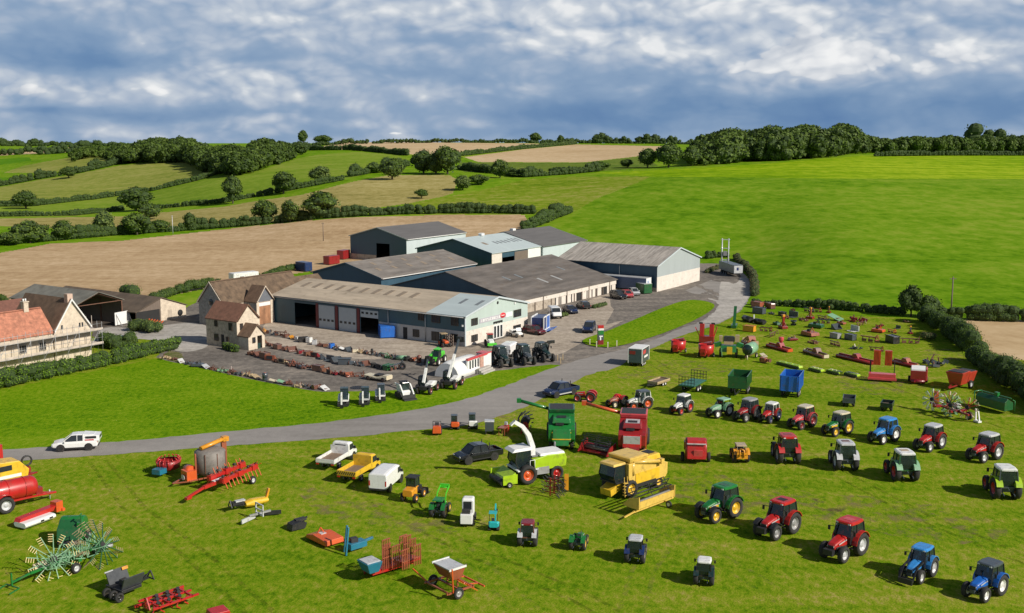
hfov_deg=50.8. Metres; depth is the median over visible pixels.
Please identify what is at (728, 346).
forage wagon
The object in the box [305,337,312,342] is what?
water tank
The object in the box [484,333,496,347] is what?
compact loader
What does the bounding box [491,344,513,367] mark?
tractor
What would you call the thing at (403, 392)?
track loader
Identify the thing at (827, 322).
plough part
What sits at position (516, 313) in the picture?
window
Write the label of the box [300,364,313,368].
scrap heap
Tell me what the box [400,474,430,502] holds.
tractor
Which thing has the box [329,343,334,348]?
water tank
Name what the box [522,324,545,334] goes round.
estate car
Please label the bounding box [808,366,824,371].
mower bed
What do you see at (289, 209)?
tree
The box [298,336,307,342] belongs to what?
crate
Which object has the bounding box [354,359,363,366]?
scrap heap
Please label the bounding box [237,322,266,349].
cottage porch
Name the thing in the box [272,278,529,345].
workshop
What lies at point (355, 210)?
hedge
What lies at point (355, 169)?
hedge
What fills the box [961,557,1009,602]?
tractor
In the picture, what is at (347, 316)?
roller door
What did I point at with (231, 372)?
scrap heap
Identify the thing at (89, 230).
hedge
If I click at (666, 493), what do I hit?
combine header
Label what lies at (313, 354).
digger bucket
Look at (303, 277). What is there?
tiled lean barn
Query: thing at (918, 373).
square baler
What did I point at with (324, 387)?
metal sheet
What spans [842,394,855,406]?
farm trailer
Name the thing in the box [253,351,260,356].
digger bucket
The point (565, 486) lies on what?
grass harrow
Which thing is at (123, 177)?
hillside pasture
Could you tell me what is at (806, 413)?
tractor
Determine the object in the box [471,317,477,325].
window
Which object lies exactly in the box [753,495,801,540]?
tractor
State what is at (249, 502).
verge mower
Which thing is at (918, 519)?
worn grass
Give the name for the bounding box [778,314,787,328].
post driver
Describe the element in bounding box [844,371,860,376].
mower bed
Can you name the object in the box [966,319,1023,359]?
stubble field
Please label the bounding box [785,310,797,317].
muck grab
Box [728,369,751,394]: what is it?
farm trailer
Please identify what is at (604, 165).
bush
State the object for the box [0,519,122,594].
hay rake
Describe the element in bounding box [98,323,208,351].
farm track
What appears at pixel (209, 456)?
grain dryer
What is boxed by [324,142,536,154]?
stubble field
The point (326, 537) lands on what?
flail topper
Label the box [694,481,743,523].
tractor
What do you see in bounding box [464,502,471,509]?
cab window
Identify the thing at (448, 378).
telehandler
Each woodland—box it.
[67,144,108,160]
[106,135,298,174]
[689,123,878,165]
[871,134,1023,152]
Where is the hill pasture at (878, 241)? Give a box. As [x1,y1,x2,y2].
[0,142,1023,319]
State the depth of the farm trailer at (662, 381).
147.41 m
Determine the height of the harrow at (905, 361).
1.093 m
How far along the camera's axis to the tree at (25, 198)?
548.48 m
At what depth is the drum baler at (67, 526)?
88.83 m
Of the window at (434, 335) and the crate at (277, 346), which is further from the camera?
the window at (434, 335)
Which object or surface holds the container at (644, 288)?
on the yard at (628, 309)
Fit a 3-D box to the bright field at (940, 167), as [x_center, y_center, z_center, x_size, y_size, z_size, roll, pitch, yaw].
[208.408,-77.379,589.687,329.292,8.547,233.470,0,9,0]
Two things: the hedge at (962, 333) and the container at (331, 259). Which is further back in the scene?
the container at (331, 259)
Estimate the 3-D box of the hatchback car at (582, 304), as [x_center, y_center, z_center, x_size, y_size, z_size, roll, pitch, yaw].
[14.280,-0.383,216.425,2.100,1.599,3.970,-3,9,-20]
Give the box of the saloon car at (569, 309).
[562,305,577,313]
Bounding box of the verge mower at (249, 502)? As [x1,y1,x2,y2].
[228,488,269,508]
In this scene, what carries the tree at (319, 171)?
on the green strip
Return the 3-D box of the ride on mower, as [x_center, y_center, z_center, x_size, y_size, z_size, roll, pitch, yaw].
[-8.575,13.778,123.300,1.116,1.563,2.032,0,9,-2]
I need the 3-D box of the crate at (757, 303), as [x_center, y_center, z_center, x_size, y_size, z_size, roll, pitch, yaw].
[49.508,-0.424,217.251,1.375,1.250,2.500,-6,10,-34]
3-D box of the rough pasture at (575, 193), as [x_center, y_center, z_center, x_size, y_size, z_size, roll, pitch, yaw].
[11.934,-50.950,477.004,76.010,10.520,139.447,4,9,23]
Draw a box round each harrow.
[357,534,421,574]
[540,472,568,497]
[803,347,828,358]
[836,353,873,364]
[868,349,895,380]
[892,357,919,366]
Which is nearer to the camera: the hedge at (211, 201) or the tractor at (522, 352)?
the tractor at (522, 352)
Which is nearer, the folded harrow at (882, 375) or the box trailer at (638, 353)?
the folded harrow at (882, 375)
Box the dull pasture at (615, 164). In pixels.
[458,157,656,172]
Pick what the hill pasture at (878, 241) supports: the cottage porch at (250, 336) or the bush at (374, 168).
the bush at (374, 168)
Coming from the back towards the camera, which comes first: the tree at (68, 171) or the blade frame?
the tree at (68, 171)
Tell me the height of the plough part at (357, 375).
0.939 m
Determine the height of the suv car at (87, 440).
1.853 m
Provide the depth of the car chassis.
150.57 m
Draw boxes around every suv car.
[51,431,101,451]
[582,320,595,332]
[609,289,626,299]
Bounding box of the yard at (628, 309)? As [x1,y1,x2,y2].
[93,263,749,391]
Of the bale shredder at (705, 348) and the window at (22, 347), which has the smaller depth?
the window at (22, 347)
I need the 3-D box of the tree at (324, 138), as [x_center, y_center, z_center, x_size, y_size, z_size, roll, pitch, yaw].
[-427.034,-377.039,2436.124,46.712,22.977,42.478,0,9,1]
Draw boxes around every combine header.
[578,433,615,456]
[623,476,674,517]
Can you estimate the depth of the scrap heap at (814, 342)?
178.32 m
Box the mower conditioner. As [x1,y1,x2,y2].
[973,390,1015,411]
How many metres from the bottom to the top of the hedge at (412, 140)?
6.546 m
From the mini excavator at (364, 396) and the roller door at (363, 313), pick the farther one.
the roller door at (363, 313)
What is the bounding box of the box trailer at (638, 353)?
[628,344,649,365]
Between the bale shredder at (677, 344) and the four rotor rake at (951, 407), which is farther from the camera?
the bale shredder at (677, 344)
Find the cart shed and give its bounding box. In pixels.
[64,286,187,320]
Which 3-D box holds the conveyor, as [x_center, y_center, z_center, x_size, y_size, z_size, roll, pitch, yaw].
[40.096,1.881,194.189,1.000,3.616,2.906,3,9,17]
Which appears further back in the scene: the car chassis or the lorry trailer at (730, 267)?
the lorry trailer at (730, 267)
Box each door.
[168,309,171,319]
[259,301,270,323]
[305,263,311,270]
[318,305,334,329]
[323,257,328,263]
[337,251,342,258]
[339,307,356,331]
[360,309,377,318]
[381,327,394,337]
[391,323,399,337]
[403,327,406,338]
[493,324,502,338]
[514,250,527,259]
[644,284,651,292]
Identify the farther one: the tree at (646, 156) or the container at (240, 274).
the tree at (646, 156)
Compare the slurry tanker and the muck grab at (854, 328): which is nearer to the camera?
the slurry tanker
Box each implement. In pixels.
[0,444,2,457]
[206,605,229,612]
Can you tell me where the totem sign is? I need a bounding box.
[597,325,603,344]
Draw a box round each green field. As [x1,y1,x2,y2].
[0,157,30,164]
[0,177,34,183]
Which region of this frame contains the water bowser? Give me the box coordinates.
[742,342,758,359]
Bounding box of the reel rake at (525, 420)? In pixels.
[517,411,533,433]
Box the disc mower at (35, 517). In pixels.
[14,499,64,528]
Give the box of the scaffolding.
[0,315,103,366]
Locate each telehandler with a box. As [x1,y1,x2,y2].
[415,356,438,394]
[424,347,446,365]
[440,336,464,389]
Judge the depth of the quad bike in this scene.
184.31 m
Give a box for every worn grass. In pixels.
[301,489,442,530]
[675,475,835,516]
[815,496,999,543]
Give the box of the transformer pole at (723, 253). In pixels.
[720,238,729,272]
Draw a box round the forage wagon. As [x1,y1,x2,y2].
[714,335,743,356]
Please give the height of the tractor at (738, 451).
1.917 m
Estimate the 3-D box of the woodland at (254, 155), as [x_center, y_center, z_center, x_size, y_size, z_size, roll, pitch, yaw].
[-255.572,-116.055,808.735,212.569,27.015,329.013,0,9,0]
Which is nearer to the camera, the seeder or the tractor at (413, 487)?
the tractor at (413, 487)
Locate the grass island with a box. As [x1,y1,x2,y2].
[583,300,713,346]
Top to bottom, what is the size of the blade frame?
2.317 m
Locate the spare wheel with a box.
[399,363,405,369]
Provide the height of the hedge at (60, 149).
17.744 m
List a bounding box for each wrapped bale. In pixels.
[741,315,753,322]
[753,318,766,324]
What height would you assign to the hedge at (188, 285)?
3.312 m
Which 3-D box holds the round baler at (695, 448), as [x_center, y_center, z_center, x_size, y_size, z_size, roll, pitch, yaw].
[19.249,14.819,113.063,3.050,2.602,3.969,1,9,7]
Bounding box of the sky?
[0,0,1023,142]
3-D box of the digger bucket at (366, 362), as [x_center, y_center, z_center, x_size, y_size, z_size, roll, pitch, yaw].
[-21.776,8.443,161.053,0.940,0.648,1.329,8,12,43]
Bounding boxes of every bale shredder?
[671,337,686,352]
[698,341,714,356]
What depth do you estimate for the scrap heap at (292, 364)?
160.00 m
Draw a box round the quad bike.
[509,327,523,337]
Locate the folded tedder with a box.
[184,458,260,499]
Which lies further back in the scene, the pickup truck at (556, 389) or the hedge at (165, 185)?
the hedge at (165, 185)
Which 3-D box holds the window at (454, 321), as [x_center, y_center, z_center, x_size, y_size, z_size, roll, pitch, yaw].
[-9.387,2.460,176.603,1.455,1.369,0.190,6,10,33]
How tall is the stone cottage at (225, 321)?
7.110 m
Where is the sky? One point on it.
(73, 71)
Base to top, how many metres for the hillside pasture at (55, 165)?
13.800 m
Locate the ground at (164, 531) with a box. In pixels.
[0,311,1023,612]
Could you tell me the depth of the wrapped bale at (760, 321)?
197.17 m
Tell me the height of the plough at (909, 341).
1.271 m
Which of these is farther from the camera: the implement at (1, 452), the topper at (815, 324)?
the topper at (815, 324)
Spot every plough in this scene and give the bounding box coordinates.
[759,326,771,331]
[860,335,878,342]
[901,336,919,342]
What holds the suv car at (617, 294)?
on the yard at (628, 309)
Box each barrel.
[262,372,267,380]
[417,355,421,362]
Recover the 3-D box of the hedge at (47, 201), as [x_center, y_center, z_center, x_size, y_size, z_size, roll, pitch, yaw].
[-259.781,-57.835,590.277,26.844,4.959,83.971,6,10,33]
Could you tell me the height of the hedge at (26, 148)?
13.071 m
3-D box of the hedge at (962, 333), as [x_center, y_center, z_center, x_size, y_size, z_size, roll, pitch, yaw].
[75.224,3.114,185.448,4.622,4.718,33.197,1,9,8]
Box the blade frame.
[343,525,372,555]
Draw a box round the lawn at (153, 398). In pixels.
[0,358,559,448]
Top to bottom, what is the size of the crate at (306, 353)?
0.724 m
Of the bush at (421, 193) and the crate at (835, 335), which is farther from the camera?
the bush at (421, 193)
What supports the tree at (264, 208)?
on the hill pasture at (878, 241)
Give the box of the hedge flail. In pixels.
[695,322,717,343]
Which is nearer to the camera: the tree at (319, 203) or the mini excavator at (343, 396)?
the mini excavator at (343, 396)
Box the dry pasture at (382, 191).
[0,175,455,227]
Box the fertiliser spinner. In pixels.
[152,454,180,474]
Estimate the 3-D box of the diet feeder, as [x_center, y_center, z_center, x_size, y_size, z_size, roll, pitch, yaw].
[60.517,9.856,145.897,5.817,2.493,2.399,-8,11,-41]
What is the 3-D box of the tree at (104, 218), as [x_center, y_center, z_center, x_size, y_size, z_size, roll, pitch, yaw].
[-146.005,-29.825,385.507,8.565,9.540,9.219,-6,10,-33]
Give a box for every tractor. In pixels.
[400,474,430,502]
[428,483,450,517]
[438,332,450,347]
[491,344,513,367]
[513,343,536,365]
[517,518,538,545]
[532,340,554,362]
[569,530,588,549]
[574,389,597,402]
[605,393,628,407]
[624,389,653,408]
[624,534,647,563]
[669,393,693,415]
[693,556,715,585]
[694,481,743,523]
[705,397,734,418]
[729,442,749,461]
[732,397,761,422]
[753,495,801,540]
[757,401,781,423]
[770,432,801,462]
[787,403,817,429]
[819,515,869,563]
[821,410,854,436]
[828,439,859,469]
[867,416,900,444]
[883,448,920,480]
[898,542,938,585]
[912,422,946,452]
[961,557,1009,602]
[965,431,1004,462]
[982,463,1022,498]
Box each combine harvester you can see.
[517,398,575,448]
[582,400,649,450]
[598,448,667,497]
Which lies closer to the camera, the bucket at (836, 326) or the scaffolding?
the scaffolding
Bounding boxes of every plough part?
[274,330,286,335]
[349,371,364,376]
[389,360,403,370]
[816,318,829,323]
[830,340,839,346]
[869,346,883,351]
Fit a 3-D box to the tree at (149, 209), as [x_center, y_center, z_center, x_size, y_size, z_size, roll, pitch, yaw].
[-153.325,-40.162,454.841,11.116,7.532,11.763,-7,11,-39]
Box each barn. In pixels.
[9,284,124,327]
[196,270,297,324]
[295,273,321,281]
[310,249,477,284]
[348,221,466,259]
[388,254,617,311]
[415,233,541,265]
[500,226,586,256]
[559,241,701,291]
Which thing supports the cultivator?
on the ground at (164, 531)
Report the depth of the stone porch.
197.48 m
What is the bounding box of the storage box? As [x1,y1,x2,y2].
[378,323,395,337]
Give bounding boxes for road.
[3,273,749,460]
[702,273,749,325]
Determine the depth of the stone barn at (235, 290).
198.05 m
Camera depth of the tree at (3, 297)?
212.61 m
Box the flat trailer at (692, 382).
[678,369,706,391]
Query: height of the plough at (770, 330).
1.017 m
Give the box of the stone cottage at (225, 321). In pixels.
[205,300,259,345]
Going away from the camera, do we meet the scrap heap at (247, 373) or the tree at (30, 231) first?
the scrap heap at (247, 373)
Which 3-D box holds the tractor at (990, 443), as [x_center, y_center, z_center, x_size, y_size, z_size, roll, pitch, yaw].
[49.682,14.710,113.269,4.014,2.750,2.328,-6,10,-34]
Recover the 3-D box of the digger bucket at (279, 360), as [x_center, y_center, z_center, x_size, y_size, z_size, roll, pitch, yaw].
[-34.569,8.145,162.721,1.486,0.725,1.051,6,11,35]
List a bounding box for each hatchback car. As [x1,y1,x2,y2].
[576,301,590,308]
[622,289,633,297]
[628,287,639,295]
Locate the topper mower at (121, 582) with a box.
[102,565,154,602]
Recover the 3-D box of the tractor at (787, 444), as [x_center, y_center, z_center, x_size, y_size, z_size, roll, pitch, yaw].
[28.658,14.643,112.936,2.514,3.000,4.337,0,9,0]
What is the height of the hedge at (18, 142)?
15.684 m
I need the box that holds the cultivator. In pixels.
[134,585,198,612]
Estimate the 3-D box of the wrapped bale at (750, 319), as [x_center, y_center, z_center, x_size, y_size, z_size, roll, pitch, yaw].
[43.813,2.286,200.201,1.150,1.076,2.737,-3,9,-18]
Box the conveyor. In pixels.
[731,306,737,327]
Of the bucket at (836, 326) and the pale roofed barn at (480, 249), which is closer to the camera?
the bucket at (836, 326)
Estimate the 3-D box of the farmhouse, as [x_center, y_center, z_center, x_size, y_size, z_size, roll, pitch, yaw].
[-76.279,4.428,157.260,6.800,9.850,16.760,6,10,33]
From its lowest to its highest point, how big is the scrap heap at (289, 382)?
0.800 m
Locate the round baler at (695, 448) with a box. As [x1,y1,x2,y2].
[681,437,710,461]
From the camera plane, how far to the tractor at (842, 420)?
122.73 m
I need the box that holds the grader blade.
[241,502,280,523]
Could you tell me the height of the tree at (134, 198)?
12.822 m
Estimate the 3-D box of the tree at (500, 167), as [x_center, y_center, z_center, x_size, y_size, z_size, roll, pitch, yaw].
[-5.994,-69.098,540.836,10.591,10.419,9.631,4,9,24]
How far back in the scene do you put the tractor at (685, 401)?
132.36 m
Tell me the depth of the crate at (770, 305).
215.54 m
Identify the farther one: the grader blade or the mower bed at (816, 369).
the mower bed at (816, 369)
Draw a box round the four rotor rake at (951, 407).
[922,389,981,422]
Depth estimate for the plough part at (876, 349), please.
171.87 m
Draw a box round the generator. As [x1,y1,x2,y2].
[485,419,493,433]
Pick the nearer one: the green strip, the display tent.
the display tent
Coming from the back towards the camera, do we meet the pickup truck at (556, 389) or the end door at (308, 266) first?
the end door at (308, 266)
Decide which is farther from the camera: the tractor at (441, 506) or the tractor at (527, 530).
the tractor at (441, 506)
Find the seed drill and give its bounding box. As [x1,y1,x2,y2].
[412,556,484,598]
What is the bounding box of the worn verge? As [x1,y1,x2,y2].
[163,351,183,361]
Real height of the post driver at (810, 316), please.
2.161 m
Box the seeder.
[766,337,792,351]
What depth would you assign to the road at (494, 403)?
128.75 m
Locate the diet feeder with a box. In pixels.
[946,368,976,387]
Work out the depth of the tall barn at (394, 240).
304.81 m
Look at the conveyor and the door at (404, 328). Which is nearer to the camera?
the door at (404, 328)
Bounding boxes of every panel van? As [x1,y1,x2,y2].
[368,463,402,491]
[501,341,517,356]
[547,305,561,318]
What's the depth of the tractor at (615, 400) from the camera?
135.74 m
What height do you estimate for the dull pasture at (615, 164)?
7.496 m
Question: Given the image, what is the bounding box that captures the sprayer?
[0,455,37,480]
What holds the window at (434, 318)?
in the workshop
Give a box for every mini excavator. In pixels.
[337,386,349,407]
[359,386,369,406]
[375,383,385,402]
[450,414,459,429]
[468,412,477,428]
[488,503,499,530]
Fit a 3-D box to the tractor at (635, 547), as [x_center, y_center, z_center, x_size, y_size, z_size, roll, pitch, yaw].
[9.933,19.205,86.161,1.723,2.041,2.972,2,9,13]
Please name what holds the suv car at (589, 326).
on the yard at (628, 309)
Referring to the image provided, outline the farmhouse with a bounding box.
[0,298,53,368]
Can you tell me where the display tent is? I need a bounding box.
[435,350,494,377]
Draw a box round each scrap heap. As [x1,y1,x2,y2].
[227,366,236,374]
[241,371,253,376]
[283,380,292,384]
[287,359,299,366]
[292,381,303,387]
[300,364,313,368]
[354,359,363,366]
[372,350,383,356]
[807,338,817,343]
[849,315,867,322]
[922,354,948,366]
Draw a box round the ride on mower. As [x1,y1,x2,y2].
[432,421,441,434]
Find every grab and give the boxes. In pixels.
[287,516,306,530]
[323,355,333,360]
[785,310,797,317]
[847,325,858,331]
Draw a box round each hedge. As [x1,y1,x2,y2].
[0,138,43,145]
[0,145,36,154]
[0,157,120,185]
[0,194,90,206]
[0,205,124,216]
[0,215,249,244]
[0,336,182,387]
[36,140,90,154]
[40,140,117,146]
[90,171,217,199]
[98,330,137,348]
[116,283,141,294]
[126,319,163,331]
[148,277,220,297]
[158,193,256,208]
[221,342,239,351]
[242,201,536,225]
[256,175,344,196]
[259,264,294,274]
[293,138,368,144]
[308,143,409,155]
[347,156,410,176]
[372,138,479,143]
[457,161,601,176]
[461,140,576,155]
[478,137,591,142]
[519,201,572,228]
[591,132,691,144]
[591,301,607,308]
[704,250,729,258]
[704,264,718,272]
[733,253,759,295]
[750,298,906,314]
[873,149,1023,155]
[915,302,984,349]
[920,331,936,339]
[937,302,1023,321]
[962,339,1023,399]
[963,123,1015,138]
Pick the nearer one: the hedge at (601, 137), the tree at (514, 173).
the tree at (514, 173)
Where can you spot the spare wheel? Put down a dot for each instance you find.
(402, 366)
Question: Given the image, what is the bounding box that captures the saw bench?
[498,421,508,435]
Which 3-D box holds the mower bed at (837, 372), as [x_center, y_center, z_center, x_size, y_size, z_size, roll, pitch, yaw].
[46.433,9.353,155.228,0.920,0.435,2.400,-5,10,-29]
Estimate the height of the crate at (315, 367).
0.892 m
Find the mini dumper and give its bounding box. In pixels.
[459,496,475,525]
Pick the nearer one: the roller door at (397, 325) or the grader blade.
the grader blade
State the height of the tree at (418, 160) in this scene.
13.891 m
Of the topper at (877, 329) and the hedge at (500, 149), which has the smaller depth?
the topper at (877, 329)
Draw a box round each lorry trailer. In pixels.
[603,273,650,288]
[719,261,742,274]
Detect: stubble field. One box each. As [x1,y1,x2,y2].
[0,152,36,155]
[0,214,526,299]
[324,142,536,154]
[465,144,661,162]
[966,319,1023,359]
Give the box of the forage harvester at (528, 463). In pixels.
[489,420,566,487]
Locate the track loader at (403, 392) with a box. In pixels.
[395,380,416,400]
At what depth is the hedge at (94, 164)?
810.29 m
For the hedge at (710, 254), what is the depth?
301.51 m
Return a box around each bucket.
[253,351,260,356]
[265,355,275,359]
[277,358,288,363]
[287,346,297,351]
[310,352,319,356]
[331,356,340,362]
[344,346,351,351]
[345,371,354,376]
[361,360,370,365]
[831,323,842,329]
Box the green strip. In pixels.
[0,152,406,217]
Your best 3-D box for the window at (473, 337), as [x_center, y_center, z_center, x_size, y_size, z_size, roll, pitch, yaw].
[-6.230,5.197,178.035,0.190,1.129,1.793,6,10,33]
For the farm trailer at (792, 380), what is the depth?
140.25 m
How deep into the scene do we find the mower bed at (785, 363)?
159.85 m
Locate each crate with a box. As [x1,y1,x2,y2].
[258,351,270,358]
[272,343,281,349]
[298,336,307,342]
[303,350,312,355]
[312,364,324,371]
[337,357,351,364]
[382,363,393,370]
[742,324,756,331]
[751,300,764,306]
[752,306,766,313]
[765,302,775,308]
[778,311,786,315]
[829,332,841,338]
[844,333,856,340]
[885,334,900,343]
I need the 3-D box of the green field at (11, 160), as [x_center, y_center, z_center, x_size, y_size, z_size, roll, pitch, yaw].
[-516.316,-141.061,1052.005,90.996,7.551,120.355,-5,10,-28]
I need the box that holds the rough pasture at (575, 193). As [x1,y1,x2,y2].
[411,176,648,213]
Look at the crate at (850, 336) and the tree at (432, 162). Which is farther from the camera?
the tree at (432, 162)
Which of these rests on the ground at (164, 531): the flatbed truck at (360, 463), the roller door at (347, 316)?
the flatbed truck at (360, 463)
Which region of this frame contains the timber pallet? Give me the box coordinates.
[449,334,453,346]
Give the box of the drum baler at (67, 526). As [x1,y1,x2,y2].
[57,513,91,546]
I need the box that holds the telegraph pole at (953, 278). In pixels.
[950,277,955,306]
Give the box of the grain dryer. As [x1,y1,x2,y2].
[172,435,228,483]
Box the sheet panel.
[114,310,131,325]
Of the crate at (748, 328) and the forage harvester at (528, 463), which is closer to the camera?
the forage harvester at (528, 463)
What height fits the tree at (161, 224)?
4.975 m
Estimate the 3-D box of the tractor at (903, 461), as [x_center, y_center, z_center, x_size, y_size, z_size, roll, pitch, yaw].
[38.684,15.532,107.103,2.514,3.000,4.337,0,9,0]
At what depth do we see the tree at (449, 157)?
561.73 m
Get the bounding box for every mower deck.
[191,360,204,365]
[787,335,797,339]
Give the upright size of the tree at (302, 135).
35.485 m
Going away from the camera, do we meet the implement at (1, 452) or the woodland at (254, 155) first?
the implement at (1, 452)
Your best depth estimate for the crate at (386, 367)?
157.37 m
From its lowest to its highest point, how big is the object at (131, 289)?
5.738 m
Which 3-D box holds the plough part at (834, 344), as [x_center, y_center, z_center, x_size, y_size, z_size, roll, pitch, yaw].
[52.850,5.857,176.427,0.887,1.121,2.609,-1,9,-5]
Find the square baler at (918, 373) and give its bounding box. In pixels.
[908,365,927,383]
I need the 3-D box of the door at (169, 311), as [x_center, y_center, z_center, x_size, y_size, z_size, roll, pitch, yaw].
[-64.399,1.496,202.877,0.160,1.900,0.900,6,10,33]
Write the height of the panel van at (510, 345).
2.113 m
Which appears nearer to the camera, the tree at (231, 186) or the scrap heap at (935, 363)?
the scrap heap at (935, 363)
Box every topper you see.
[306,527,343,546]
[801,327,819,336]
[807,320,824,327]
[871,326,885,332]
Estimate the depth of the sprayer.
104.17 m
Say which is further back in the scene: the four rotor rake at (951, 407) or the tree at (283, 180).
the tree at (283, 180)
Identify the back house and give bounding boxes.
[0,298,21,311]
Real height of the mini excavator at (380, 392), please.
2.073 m
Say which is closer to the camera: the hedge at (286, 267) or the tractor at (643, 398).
the tractor at (643, 398)
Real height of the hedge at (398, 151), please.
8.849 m
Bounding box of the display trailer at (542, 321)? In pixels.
[531,313,556,330]
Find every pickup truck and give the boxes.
[452,439,502,464]
[542,380,579,397]
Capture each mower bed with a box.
[776,361,802,368]
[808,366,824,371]
[826,369,842,374]
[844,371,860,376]
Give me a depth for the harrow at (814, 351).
168.09 m
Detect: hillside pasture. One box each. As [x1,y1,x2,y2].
[0,162,208,200]
[4,156,106,172]
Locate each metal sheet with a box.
[251,374,260,379]
[320,385,329,390]
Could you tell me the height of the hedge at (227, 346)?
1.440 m
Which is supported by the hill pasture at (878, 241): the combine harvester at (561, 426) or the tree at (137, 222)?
the tree at (137, 222)
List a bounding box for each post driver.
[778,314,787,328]
[805,307,814,318]
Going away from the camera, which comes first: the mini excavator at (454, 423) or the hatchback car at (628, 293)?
the mini excavator at (454, 423)
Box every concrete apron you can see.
[263,294,623,364]
[265,336,383,358]
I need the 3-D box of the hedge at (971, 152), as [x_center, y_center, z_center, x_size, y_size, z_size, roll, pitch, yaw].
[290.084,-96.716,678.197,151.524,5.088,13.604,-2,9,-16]
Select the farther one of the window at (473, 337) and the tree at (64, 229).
the tree at (64, 229)
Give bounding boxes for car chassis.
[364,373,392,381]
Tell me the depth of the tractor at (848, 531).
86.31 m
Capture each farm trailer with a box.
[646,376,669,385]
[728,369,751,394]
[779,369,803,396]
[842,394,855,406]
[880,399,894,410]
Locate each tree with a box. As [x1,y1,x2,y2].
[0,232,23,245]
[0,294,8,300]
[7,219,50,242]
[9,190,37,208]
[50,220,76,239]
[59,166,75,177]
[91,210,114,226]
[116,186,154,210]
[119,212,152,234]
[138,202,162,216]
[151,219,170,230]
[182,212,195,230]
[221,174,243,203]
[250,199,279,217]
[271,171,297,193]
[281,199,300,221]
[293,142,309,154]
[298,130,307,141]
[300,191,340,218]
[307,165,329,178]
[312,135,331,141]
[378,157,405,179]
[409,149,432,173]
[426,151,441,173]
[432,145,462,173]
[453,175,471,189]
[489,159,510,177]
[508,171,520,175]
[528,132,541,140]
[619,159,633,167]
[634,136,643,140]
[637,148,656,167]
[654,142,684,167]
[679,145,704,165]
[897,284,924,316]
[922,295,943,308]
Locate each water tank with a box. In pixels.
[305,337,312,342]
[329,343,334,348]
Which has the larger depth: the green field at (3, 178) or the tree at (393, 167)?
the green field at (3, 178)
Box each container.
[228,271,258,278]
[295,261,311,270]
[323,255,339,264]
[337,249,349,258]
[636,282,651,293]
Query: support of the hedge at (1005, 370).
on the ground at (164, 531)
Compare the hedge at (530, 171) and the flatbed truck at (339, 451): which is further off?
the hedge at (530, 171)
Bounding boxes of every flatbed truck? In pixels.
[316,440,356,467]
[337,452,380,480]
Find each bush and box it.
[366,163,380,172]
[414,189,428,197]
[469,174,489,184]
[548,167,560,170]
[592,161,610,168]
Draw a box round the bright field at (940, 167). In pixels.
[602,155,1023,178]
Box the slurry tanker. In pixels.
[0,475,55,513]
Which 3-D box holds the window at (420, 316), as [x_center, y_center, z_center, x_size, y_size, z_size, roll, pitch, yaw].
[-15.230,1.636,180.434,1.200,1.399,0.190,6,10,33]
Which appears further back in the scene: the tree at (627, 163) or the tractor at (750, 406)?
the tree at (627, 163)
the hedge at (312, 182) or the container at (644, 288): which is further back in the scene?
the hedge at (312, 182)
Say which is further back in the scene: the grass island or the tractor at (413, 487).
the grass island
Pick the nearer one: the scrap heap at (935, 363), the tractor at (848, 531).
the tractor at (848, 531)
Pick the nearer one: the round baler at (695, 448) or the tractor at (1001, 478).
the tractor at (1001, 478)
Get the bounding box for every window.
[0,465,11,472]
[19,345,26,353]
[39,342,45,350]
[214,334,218,340]
[228,323,232,330]
[413,329,418,336]
[418,313,423,320]
[431,315,439,322]
[431,331,438,340]
[451,317,458,325]
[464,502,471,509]
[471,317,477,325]
[471,334,477,341]
[513,309,520,317]
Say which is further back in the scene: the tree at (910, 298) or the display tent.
the tree at (910, 298)
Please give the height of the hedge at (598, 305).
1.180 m
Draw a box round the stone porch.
[244,284,274,324]
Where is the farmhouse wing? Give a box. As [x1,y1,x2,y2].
[16,293,91,360]
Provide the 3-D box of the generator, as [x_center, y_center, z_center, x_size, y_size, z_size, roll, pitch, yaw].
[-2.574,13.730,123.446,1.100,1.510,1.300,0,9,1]
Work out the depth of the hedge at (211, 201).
521.06 m
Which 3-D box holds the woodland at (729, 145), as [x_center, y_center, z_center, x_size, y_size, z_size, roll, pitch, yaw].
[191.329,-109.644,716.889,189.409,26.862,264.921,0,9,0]
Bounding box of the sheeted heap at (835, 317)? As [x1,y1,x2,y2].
[827,313,843,320]
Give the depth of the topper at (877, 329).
188.75 m
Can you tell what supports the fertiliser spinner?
on the ground at (164, 531)
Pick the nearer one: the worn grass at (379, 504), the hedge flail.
the worn grass at (379, 504)
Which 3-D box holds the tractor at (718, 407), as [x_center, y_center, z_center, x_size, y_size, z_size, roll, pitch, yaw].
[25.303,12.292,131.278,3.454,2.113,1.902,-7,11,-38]

